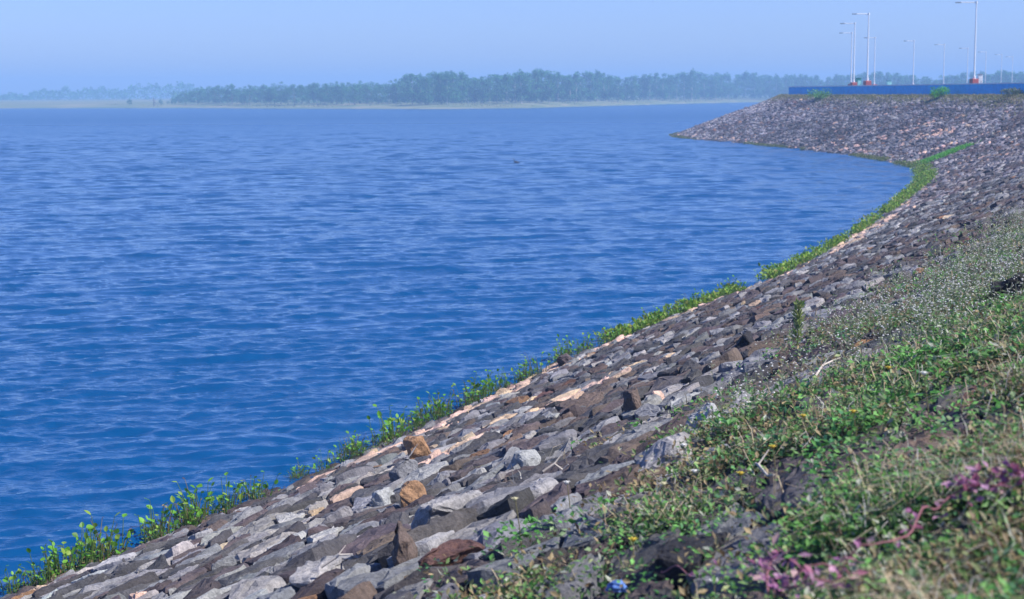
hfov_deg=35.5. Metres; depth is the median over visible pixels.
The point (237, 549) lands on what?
riprap stone
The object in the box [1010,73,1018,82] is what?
tree
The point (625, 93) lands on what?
tree
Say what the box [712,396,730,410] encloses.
riprap stone
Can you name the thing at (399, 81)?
tree
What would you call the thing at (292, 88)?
tree
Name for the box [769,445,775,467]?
wild flower
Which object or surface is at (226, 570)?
riprap stone
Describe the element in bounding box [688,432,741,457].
riprap stone
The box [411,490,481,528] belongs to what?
riprap stone
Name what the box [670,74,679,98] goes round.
tree
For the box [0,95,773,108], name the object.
shore
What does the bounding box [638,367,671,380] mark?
riprap stone
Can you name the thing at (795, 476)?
riprap stone
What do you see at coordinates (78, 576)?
riprap stone
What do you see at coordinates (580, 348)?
water plant
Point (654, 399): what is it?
riprap stone
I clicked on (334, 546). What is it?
riprap stone
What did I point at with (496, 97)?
tree
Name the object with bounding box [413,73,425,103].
tree
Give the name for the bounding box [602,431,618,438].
riprap stone
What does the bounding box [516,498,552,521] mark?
riprap stone
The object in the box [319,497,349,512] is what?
riprap stone
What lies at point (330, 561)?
twig
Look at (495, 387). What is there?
water plant
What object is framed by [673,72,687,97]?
tree
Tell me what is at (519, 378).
water plant
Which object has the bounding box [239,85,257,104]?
tree
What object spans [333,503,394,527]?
riprap stone
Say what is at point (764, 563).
creeper
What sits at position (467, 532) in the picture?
riprap stone
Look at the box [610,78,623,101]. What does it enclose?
tree
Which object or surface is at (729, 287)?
water plant
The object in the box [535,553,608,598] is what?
riprap stone
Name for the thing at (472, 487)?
riprap stone
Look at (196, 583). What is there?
riprap stone
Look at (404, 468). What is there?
riprap stone
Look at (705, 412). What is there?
riprap stone
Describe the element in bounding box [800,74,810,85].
tree
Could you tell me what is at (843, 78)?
tree
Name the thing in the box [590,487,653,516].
riprap stone
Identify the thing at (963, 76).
tree
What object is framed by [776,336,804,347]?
riprap stone
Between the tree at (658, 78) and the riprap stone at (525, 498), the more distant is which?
the tree at (658, 78)
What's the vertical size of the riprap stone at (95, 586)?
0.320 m
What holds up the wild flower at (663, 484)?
on the embankment
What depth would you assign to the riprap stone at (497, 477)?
12.27 m
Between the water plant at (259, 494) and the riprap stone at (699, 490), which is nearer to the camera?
the riprap stone at (699, 490)
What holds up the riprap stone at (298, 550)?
on the embankment
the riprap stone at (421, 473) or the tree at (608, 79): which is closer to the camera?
the riprap stone at (421, 473)
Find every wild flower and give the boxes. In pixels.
[511,497,521,553]
[564,481,570,506]
[628,536,637,567]
[659,482,665,531]
[680,443,686,474]
[690,469,697,494]
[738,471,744,506]
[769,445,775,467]
[799,414,805,452]
[850,409,856,435]
[887,366,897,407]
[922,371,929,431]
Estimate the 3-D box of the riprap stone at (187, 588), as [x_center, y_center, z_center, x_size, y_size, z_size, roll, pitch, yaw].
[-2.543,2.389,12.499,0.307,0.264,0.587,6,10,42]
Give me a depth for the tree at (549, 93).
739.61 m
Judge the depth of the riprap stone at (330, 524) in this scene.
14.35 m
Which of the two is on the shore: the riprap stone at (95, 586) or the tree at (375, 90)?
the tree at (375, 90)
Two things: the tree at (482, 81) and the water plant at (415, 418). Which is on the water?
the water plant at (415, 418)
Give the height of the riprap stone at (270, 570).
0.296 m
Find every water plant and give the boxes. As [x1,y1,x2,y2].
[0,564,34,593]
[10,555,52,585]
[24,543,58,584]
[31,522,98,570]
[32,537,86,573]
[43,548,78,583]
[64,512,121,561]
[76,525,112,564]
[80,510,142,561]
[126,498,187,534]
[129,508,178,540]
[140,521,164,542]
[165,482,214,527]
[166,489,201,530]
[171,477,225,520]
[172,491,209,529]
[201,485,243,511]
[203,472,243,513]
[233,470,280,499]
[234,475,271,498]
[286,465,304,481]
[290,457,310,475]
[307,449,338,474]
[325,442,360,462]
[336,431,373,456]
[337,430,360,454]
[343,431,364,452]
[365,415,392,446]
[372,404,415,433]
[373,417,408,443]
[378,417,406,440]
[395,408,429,431]
[406,402,430,426]
[411,393,445,423]
[425,384,453,414]
[426,391,453,419]
[447,383,479,407]
[454,371,492,401]
[464,380,490,404]
[466,370,505,398]
[480,369,501,391]
[496,367,515,388]
[509,361,533,383]
[515,356,538,377]
[524,351,550,373]
[542,338,569,359]
[545,345,566,365]
[557,334,577,354]
[570,333,593,353]
[576,332,599,349]
[589,327,615,345]
[674,299,688,312]
[681,292,703,306]
[707,284,724,298]
[724,280,739,294]
[732,275,747,289]
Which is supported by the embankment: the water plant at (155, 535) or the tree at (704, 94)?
the water plant at (155, 535)
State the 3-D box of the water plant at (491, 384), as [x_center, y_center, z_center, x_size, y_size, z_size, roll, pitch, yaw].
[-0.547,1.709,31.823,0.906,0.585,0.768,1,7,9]
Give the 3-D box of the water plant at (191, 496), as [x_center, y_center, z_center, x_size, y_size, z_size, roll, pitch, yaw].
[-4.433,2.865,22.908,0.877,0.612,0.736,-2,7,-10]
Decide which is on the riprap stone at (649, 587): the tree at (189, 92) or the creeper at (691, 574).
the creeper at (691, 574)
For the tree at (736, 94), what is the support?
on the shore
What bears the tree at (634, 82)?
on the shore
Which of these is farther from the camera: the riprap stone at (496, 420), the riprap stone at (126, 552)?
the riprap stone at (496, 420)
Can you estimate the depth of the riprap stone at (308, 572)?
8.80 m
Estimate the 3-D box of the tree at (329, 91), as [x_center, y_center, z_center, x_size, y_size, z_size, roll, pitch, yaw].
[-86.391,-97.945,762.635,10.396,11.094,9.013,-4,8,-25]
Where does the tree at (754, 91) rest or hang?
on the shore
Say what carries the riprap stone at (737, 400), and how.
on the embankment
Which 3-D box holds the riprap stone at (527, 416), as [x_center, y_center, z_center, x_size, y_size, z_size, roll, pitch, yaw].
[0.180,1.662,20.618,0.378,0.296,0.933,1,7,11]
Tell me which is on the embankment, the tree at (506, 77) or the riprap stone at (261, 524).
the riprap stone at (261, 524)
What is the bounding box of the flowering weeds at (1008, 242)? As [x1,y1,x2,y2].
[704,202,1023,436]
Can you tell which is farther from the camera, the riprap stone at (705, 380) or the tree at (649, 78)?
the tree at (649, 78)
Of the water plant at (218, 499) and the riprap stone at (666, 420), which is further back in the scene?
the water plant at (218, 499)
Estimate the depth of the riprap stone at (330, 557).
9.56 m
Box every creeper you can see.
[660,559,716,577]
[738,532,797,592]
[754,555,867,597]
[777,457,1023,587]
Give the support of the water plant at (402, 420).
on the water
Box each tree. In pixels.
[178,90,191,102]
[184,90,195,102]
[189,88,205,101]
[195,87,208,102]
[202,86,215,102]
[207,87,220,103]
[212,85,223,102]
[219,85,233,102]
[221,83,239,103]
[234,86,254,103]
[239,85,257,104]
[245,86,264,102]
[258,84,267,102]
[263,86,276,103]
[265,84,282,104]
[273,82,292,102]
[278,88,294,101]
[285,84,302,104]
[295,85,311,102]
[305,84,317,103]
[309,82,321,103]
[314,88,327,104]
[317,83,332,101]
[326,81,344,103]
[326,82,337,102]
[332,82,350,103]
[340,82,356,102]
[346,83,363,104]
[349,81,370,102]
[359,82,377,102]
[364,82,380,102]
[371,84,387,103]
[378,80,402,102]
[389,78,399,102]
[390,78,408,100]
[398,74,413,102]
[399,75,419,98]
[404,73,421,104]
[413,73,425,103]
[419,72,433,100]
[419,76,433,104]
[428,71,441,102]
[434,72,448,103]
[439,71,455,103]
[442,75,467,99]
[444,70,462,102]
[454,74,478,101]
[455,72,467,102]
[465,77,473,102]
[468,78,481,101]
[474,76,488,101]
[481,74,503,96]
[484,74,496,101]
[490,75,502,102]
[497,72,513,103]
[507,73,520,102]
[515,69,531,103]
[522,72,534,101]
[527,68,545,102]
[527,74,545,95]
[532,68,548,101]
[533,70,559,89]
[540,73,557,103]
[551,71,564,101]
[555,76,575,100]
[558,76,569,101]
[563,76,575,102]
[571,71,581,101]
[577,76,588,101]
[582,71,602,100]
[585,71,598,100]
[593,69,603,100]
[597,74,608,100]
[602,75,623,98]
[603,75,614,100]
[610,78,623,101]
[611,76,624,97]
[620,77,633,94]
[622,81,630,100]
[627,75,641,97]
[628,78,640,99]
[638,74,650,99]
[644,74,654,100]
[650,72,663,99]
[650,76,664,98]
[657,73,669,100]
[663,74,674,100]
[667,75,680,97]
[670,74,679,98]
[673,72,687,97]
[678,72,690,97]
[684,69,696,100]
[690,76,702,99]
[694,71,709,95]
[698,74,710,87]
[699,73,711,98]
[706,74,716,98]
[707,73,722,99]
[716,75,729,99]
[718,72,731,97]
[722,75,736,99]
[727,74,742,97]
[730,75,742,98]
[738,73,750,96]
[739,70,750,97]
[742,73,762,97]
[748,73,760,98]
[756,75,765,97]
[759,75,771,96]
[763,75,775,98]
[773,74,783,95]
[780,74,792,93]
[790,78,800,85]
[795,74,806,85]
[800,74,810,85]
[808,78,817,85]
[812,74,819,85]
[823,77,833,85]
[831,74,840,85]
[834,75,849,85]
[858,72,872,84]
[868,75,877,83]
[871,71,882,80]
[873,71,885,84]
[880,72,893,84]
[890,73,904,84]
[896,75,903,84]
[901,77,911,84]
[908,75,918,84]
[936,76,945,83]
[944,75,956,83]
[953,74,962,83]
[959,71,968,83]
[979,71,986,82]
[988,74,998,82]
[994,70,1004,82]
[998,70,1010,82]
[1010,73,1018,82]
[1016,71,1023,81]
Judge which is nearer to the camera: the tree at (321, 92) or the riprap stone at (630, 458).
the riprap stone at (630, 458)
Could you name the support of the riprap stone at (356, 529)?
on the embankment
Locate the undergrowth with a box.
[170,78,1021,102]
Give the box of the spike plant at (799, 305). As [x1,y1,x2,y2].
[787,297,807,342]
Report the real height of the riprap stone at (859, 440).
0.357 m
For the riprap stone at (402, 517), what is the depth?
10.98 m
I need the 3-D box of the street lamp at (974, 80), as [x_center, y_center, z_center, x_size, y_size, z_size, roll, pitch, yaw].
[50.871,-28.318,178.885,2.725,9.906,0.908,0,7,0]
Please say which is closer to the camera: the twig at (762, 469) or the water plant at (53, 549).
the twig at (762, 469)
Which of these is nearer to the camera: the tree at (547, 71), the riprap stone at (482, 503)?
the riprap stone at (482, 503)
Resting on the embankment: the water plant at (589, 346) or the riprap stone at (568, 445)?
the riprap stone at (568, 445)
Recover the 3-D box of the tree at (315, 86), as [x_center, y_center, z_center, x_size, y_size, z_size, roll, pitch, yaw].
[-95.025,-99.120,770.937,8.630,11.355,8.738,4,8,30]
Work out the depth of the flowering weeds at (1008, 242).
15.03 m
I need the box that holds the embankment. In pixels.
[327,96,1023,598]
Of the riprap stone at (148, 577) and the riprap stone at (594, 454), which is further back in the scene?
the riprap stone at (148, 577)
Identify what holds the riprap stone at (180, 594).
on the embankment
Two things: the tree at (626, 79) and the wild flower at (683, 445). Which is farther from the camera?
the tree at (626, 79)
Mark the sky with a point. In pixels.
(54, 45)
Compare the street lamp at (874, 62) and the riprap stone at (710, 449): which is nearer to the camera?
the riprap stone at (710, 449)
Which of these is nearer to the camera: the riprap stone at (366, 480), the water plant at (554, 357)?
the riprap stone at (366, 480)
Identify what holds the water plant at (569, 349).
in the water
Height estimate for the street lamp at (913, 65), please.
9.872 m
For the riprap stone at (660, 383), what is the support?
on the embankment
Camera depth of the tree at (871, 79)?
971.93 m
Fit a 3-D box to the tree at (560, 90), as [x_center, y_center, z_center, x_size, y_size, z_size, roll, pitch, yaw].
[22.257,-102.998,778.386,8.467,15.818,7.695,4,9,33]
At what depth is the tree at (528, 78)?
744.28 m
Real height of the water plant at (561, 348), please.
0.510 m
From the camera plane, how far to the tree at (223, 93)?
810.45 m
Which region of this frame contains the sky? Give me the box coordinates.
[0,0,1023,98]
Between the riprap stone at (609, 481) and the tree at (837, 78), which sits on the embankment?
the riprap stone at (609, 481)
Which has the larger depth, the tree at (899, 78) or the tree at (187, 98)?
the tree at (899, 78)
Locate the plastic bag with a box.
[605,580,627,591]
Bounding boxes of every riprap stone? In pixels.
[41,582,73,596]
[55,572,115,594]
[62,588,81,598]
[67,571,90,579]
[78,572,135,593]
[83,578,132,598]
[91,558,131,572]
[98,571,158,598]
[100,562,121,573]
[114,578,167,598]
[120,548,134,554]
[128,591,145,598]
[135,536,186,556]
[138,549,168,559]
[142,579,171,591]
[147,535,174,545]
[151,537,202,559]
[151,592,167,598]
[158,567,208,595]
[160,558,204,578]
[160,589,191,598]
[167,564,198,581]
[172,525,195,534]
[172,564,239,593]
[172,577,209,594]
[173,532,187,538]
[176,585,194,592]
[179,554,227,578]
[183,578,221,598]
[197,582,237,598]
[198,538,248,563]
[200,526,242,546]
[206,511,242,525]
[210,563,249,579]
[215,564,246,580]
[217,506,262,530]
[218,556,283,585]
[219,580,239,588]
[223,571,270,593]
[228,539,264,555]
[229,575,285,598]
[230,501,275,519]
[230,572,257,582]
[233,517,274,538]
[234,532,296,563]
[243,534,300,565]
[246,532,270,541]
[251,541,304,565]
[256,584,299,598]
[260,518,306,531]
[266,563,279,572]
[268,534,356,575]
[278,570,295,584]
[279,543,315,563]
[281,497,322,512]
[286,483,316,497]
[289,533,337,557]
[289,555,361,587]
[290,568,344,598]
[305,518,324,528]
[306,499,352,522]
[306,526,343,543]
[318,553,353,561]
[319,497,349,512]
[325,522,333,526]
[325,563,381,598]
[332,475,360,487]
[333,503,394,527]
[337,555,423,597]
[338,523,410,554]
[342,541,392,570]
[344,521,378,533]
[349,485,386,505]
[356,528,409,554]
[357,503,391,512]
[357,505,412,525]
[360,470,389,486]
[367,478,402,496]
[371,487,393,506]
[372,563,460,598]
[376,503,400,512]
[377,508,477,568]
[383,463,425,481]
[383,512,411,524]
[385,578,432,598]
[386,530,454,566]
[389,444,417,481]
[391,520,417,565]
[394,461,448,490]
[396,494,434,509]
[399,480,426,507]
[399,482,445,506]
[403,435,431,458]
[405,504,421,514]
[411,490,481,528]
[418,538,484,568]
[423,559,493,598]
[426,483,451,496]
[426,582,461,598]
[430,443,455,451]
[435,489,464,498]
[436,456,473,473]
[440,510,515,544]
[449,455,500,482]
[456,463,506,491]
[460,484,485,493]
[463,518,530,562]
[464,431,502,448]
[465,466,507,486]
[465,470,561,514]
[467,537,564,594]
[476,445,505,459]
[476,487,534,520]
[478,527,559,560]
[480,446,519,471]
[482,473,534,493]
[483,468,519,483]
[489,415,506,425]
[489,455,513,470]
[501,480,516,487]
[506,449,540,469]
[506,578,533,592]
[507,470,528,480]
[510,421,540,437]
[515,480,571,517]
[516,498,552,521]
[517,505,582,536]
[518,411,540,424]
[518,462,548,476]
[526,535,630,594]
[527,477,558,498]
[531,429,576,451]
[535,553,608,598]
[538,442,566,454]
[540,451,553,462]
[542,456,577,473]
[543,437,579,461]
[547,388,580,403]
[547,457,568,464]
[550,492,581,512]
[554,462,609,492]
[556,353,572,365]
[561,513,619,547]
[568,439,627,470]
[571,492,609,514]
[572,391,603,407]
[572,437,606,455]
[574,460,634,486]
[574,467,623,498]
[577,416,612,436]
[577,416,620,439]
[579,533,619,548]
[583,463,666,498]
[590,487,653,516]
[593,566,676,598]
[594,431,653,464]
[594,494,659,537]
[595,398,623,414]
[598,419,628,436]
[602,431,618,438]
[608,428,631,438]
[609,527,680,579]
[611,451,633,463]
[614,422,662,442]
[618,386,651,400]
[621,394,661,420]
[623,388,640,411]
[628,450,643,460]
[632,479,747,544]
[634,431,693,473]
[635,362,658,375]
[636,417,684,453]
[636,488,703,533]
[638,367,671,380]
[638,414,670,424]
[643,374,685,398]
[645,383,688,398]
[649,417,666,422]
[651,390,664,399]
[651,532,728,596]
[655,444,733,487]
[656,406,682,416]
[658,464,708,499]
[659,417,671,423]
[669,375,713,394]
[670,391,702,408]
[671,398,709,416]
[672,410,693,418]
[685,400,712,415]
[685,402,720,429]
[685,522,806,593]
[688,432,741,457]
[695,502,769,540]
[702,347,742,373]
[702,456,758,489]
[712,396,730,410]
[714,393,778,430]
[714,468,753,489]
[723,391,751,417]
[725,330,753,349]
[728,427,768,448]
[731,361,782,385]
[732,356,764,372]
[734,328,768,338]
[737,459,800,507]
[740,380,778,393]
[744,465,822,522]
[746,359,783,371]
[748,338,783,356]
[749,348,780,359]
[756,382,780,397]
[762,434,806,464]
[765,415,795,428]
[770,363,807,379]
[772,349,794,363]
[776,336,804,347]
[778,372,816,397]
[781,477,863,530]
[782,372,814,384]
[783,390,846,424]
[783,537,908,598]
[788,355,802,362]
[788,374,821,395]
[800,336,847,362]
[802,365,819,372]
[805,325,842,344]
[805,350,843,366]
[808,413,902,458]
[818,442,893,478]
[890,428,964,462]
[914,384,974,417]
[920,428,996,472]
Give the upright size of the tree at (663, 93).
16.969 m
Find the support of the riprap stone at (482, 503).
on the embankment
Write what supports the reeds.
on the shore
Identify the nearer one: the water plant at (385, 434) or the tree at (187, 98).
the water plant at (385, 434)
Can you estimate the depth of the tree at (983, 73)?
880.58 m
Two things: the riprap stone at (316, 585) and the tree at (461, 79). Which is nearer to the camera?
the riprap stone at (316, 585)
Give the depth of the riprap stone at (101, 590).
15.28 m
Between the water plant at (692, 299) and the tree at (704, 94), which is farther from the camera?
the tree at (704, 94)
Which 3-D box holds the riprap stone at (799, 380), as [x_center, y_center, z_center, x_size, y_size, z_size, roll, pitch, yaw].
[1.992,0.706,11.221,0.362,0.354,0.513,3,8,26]
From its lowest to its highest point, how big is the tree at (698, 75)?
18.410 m
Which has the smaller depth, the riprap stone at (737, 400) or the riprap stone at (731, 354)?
the riprap stone at (737, 400)
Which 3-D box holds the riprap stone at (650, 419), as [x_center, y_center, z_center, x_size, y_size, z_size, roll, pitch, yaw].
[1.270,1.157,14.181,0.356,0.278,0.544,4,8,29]
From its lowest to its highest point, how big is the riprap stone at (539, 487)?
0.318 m
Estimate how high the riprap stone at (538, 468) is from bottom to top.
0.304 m
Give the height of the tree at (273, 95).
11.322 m
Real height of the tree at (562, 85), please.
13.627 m
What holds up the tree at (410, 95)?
on the shore
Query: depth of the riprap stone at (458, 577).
7.23 m
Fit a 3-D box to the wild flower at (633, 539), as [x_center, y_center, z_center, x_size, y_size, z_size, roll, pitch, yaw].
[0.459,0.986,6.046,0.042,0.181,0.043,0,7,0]
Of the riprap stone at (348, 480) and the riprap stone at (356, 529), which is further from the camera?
the riprap stone at (348, 480)
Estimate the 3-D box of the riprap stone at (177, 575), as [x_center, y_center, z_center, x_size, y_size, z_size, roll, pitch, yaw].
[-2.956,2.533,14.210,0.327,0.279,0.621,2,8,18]
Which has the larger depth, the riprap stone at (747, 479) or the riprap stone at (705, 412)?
the riprap stone at (705, 412)
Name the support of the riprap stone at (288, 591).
on the embankment
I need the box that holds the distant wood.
[0,81,220,99]
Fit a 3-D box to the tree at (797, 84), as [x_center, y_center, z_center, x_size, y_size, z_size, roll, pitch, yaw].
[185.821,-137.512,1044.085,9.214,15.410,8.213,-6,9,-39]
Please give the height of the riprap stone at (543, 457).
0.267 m
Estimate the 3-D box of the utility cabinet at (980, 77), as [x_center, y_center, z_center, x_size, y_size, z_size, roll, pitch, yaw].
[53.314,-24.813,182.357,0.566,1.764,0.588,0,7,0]
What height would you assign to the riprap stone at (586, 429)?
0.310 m
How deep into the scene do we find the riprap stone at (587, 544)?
6.94 m
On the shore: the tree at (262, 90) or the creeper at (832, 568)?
the tree at (262, 90)
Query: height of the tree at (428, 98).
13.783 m
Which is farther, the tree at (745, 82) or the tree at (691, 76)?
the tree at (745, 82)
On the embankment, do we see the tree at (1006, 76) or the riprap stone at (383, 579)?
the riprap stone at (383, 579)
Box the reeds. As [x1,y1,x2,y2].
[108,99,730,106]
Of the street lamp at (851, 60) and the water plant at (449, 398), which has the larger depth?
the street lamp at (851, 60)
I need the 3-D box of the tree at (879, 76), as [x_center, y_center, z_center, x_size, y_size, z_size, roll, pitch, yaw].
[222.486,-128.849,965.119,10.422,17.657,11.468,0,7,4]
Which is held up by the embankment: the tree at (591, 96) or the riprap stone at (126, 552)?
the riprap stone at (126, 552)
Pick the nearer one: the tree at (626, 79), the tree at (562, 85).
the tree at (562, 85)
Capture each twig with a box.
[321,545,352,567]
[542,452,568,472]
[754,449,774,476]
[816,357,840,375]
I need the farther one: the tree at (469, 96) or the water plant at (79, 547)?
the tree at (469, 96)
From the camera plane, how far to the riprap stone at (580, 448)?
12.31 m
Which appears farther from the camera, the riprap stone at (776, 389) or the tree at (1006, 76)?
the tree at (1006, 76)
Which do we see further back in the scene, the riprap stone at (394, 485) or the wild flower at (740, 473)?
the riprap stone at (394, 485)
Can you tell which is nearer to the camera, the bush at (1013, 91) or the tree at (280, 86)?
the bush at (1013, 91)
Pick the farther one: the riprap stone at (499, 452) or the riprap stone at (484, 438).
the riprap stone at (484, 438)
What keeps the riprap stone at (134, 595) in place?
on the embankment
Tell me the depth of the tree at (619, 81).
924.49 m
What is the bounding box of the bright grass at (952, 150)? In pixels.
[917,140,977,163]
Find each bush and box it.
[807,89,831,100]
[929,86,949,97]
[1000,87,1023,95]
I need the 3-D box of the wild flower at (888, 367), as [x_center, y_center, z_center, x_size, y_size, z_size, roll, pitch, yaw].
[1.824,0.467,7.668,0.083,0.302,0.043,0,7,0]
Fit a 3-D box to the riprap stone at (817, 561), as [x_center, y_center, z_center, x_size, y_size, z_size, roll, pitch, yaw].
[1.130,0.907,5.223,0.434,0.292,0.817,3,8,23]
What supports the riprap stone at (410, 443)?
on the embankment
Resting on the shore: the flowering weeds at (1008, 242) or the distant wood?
the distant wood
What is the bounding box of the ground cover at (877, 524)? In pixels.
[393,219,1023,598]
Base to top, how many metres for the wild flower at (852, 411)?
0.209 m
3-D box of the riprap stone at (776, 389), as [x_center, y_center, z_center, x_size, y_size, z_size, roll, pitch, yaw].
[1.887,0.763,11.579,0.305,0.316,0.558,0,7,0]
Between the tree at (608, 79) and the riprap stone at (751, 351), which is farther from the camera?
the tree at (608, 79)
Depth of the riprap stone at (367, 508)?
14.65 m
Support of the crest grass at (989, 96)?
on the embankment
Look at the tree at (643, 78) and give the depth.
902.34 m
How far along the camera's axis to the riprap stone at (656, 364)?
22.27 m
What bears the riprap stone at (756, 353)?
on the embankment
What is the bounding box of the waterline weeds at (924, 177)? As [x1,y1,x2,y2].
[594,131,938,340]
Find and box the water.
[0,102,916,596]
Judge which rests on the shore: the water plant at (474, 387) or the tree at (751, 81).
the tree at (751, 81)
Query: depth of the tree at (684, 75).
965.19 m
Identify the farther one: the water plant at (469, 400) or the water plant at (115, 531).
the water plant at (469, 400)
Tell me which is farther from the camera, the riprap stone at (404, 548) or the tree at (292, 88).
the tree at (292, 88)
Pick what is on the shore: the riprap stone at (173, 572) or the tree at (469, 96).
the tree at (469, 96)
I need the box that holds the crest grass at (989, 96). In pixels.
[758,93,1023,118]
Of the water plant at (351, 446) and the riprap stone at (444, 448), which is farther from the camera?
the water plant at (351, 446)
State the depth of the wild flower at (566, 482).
8.03 m
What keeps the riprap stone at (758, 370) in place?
on the embankment
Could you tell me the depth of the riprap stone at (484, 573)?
6.93 m
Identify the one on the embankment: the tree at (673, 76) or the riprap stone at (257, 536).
the riprap stone at (257, 536)
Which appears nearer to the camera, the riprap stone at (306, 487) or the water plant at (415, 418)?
the riprap stone at (306, 487)
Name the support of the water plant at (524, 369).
on the water
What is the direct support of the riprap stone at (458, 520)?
on the embankment
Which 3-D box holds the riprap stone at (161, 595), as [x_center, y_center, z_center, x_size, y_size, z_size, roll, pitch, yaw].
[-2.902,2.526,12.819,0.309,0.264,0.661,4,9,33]
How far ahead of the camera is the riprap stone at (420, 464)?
17.78 m
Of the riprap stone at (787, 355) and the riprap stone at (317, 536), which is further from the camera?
the riprap stone at (787, 355)
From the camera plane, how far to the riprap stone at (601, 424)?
14.99 m
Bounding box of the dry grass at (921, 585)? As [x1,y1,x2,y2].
[462,215,1023,598]
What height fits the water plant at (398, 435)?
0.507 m
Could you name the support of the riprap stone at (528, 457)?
on the embankment
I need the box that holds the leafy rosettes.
[417,234,1023,598]
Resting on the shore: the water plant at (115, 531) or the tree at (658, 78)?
the tree at (658, 78)
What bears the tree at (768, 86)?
on the shore
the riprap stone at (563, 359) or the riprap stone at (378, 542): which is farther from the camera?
the riprap stone at (563, 359)
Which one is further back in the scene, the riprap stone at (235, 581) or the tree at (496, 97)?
the tree at (496, 97)
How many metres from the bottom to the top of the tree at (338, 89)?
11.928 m
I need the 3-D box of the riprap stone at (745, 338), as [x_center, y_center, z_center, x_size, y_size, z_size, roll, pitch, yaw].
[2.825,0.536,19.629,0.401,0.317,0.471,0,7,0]
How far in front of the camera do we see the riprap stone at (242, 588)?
9.24 m
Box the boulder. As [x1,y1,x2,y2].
[985,272,1023,300]
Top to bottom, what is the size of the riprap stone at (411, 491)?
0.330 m
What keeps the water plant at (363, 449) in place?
on the embankment
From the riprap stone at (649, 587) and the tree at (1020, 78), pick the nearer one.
the riprap stone at (649, 587)
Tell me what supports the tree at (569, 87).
on the shore
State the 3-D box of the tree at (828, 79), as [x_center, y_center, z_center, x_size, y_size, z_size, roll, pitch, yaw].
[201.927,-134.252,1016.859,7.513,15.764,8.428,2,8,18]
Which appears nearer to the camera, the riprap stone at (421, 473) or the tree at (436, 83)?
the riprap stone at (421, 473)
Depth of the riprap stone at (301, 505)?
17.43 m
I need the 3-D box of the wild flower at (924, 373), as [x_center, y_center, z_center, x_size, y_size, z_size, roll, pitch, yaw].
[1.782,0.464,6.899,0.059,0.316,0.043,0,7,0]
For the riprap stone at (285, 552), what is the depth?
12.90 m
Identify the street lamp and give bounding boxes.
[840,23,856,84]
[848,32,852,84]
[852,13,870,84]
[864,37,876,84]
[912,40,914,83]
[934,44,944,83]
[955,1,978,82]
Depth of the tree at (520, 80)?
721.93 m
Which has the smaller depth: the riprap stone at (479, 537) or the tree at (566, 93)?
the riprap stone at (479, 537)
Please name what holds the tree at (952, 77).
on the shore
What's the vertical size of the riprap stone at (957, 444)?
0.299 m
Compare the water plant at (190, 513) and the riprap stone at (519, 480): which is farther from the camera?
the water plant at (190, 513)
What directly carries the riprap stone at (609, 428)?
on the embankment
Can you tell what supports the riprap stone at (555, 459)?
on the embankment
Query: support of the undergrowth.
on the shore
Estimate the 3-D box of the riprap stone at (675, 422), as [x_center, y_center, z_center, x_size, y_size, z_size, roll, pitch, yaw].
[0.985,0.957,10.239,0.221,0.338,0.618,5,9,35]
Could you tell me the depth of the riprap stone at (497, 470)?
13.84 m
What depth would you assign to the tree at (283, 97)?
759.71 m
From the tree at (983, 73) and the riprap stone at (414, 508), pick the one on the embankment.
the riprap stone at (414, 508)
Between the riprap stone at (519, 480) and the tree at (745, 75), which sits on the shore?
the tree at (745, 75)
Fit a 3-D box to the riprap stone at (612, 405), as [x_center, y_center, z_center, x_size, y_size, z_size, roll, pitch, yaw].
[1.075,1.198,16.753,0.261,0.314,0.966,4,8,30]
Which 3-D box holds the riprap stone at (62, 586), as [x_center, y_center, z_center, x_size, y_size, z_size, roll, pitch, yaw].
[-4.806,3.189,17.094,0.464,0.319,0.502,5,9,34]
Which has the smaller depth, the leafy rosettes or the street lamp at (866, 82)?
the leafy rosettes
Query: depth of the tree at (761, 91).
1080.16 m
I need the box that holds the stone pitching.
[4,96,1023,598]
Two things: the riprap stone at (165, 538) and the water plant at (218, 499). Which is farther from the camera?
the water plant at (218, 499)
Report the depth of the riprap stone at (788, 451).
7.94 m
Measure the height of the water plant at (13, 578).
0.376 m
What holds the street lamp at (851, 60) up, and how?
on the road
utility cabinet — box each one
[855,78,860,84]
[977,74,982,82]
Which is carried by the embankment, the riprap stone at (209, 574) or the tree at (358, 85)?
the riprap stone at (209, 574)
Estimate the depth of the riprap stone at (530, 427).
17.85 m
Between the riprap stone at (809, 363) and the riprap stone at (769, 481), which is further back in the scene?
the riprap stone at (809, 363)
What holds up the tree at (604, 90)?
on the shore
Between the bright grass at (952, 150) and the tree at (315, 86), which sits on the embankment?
the bright grass at (952, 150)
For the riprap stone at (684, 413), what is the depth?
12.57 m
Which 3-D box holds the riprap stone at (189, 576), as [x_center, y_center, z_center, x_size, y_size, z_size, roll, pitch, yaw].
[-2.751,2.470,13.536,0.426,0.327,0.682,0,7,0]
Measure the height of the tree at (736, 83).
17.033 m
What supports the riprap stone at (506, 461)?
on the embankment
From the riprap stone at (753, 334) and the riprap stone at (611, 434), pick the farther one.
the riprap stone at (753, 334)
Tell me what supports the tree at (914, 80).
on the shore
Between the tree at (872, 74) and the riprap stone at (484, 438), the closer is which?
the riprap stone at (484, 438)
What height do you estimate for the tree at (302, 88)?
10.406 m
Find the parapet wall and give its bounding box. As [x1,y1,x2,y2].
[789,82,1023,94]
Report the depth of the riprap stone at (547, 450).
14.67 m
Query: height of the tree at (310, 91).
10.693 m
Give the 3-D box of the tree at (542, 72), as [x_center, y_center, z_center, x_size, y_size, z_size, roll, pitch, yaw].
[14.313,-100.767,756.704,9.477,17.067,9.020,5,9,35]

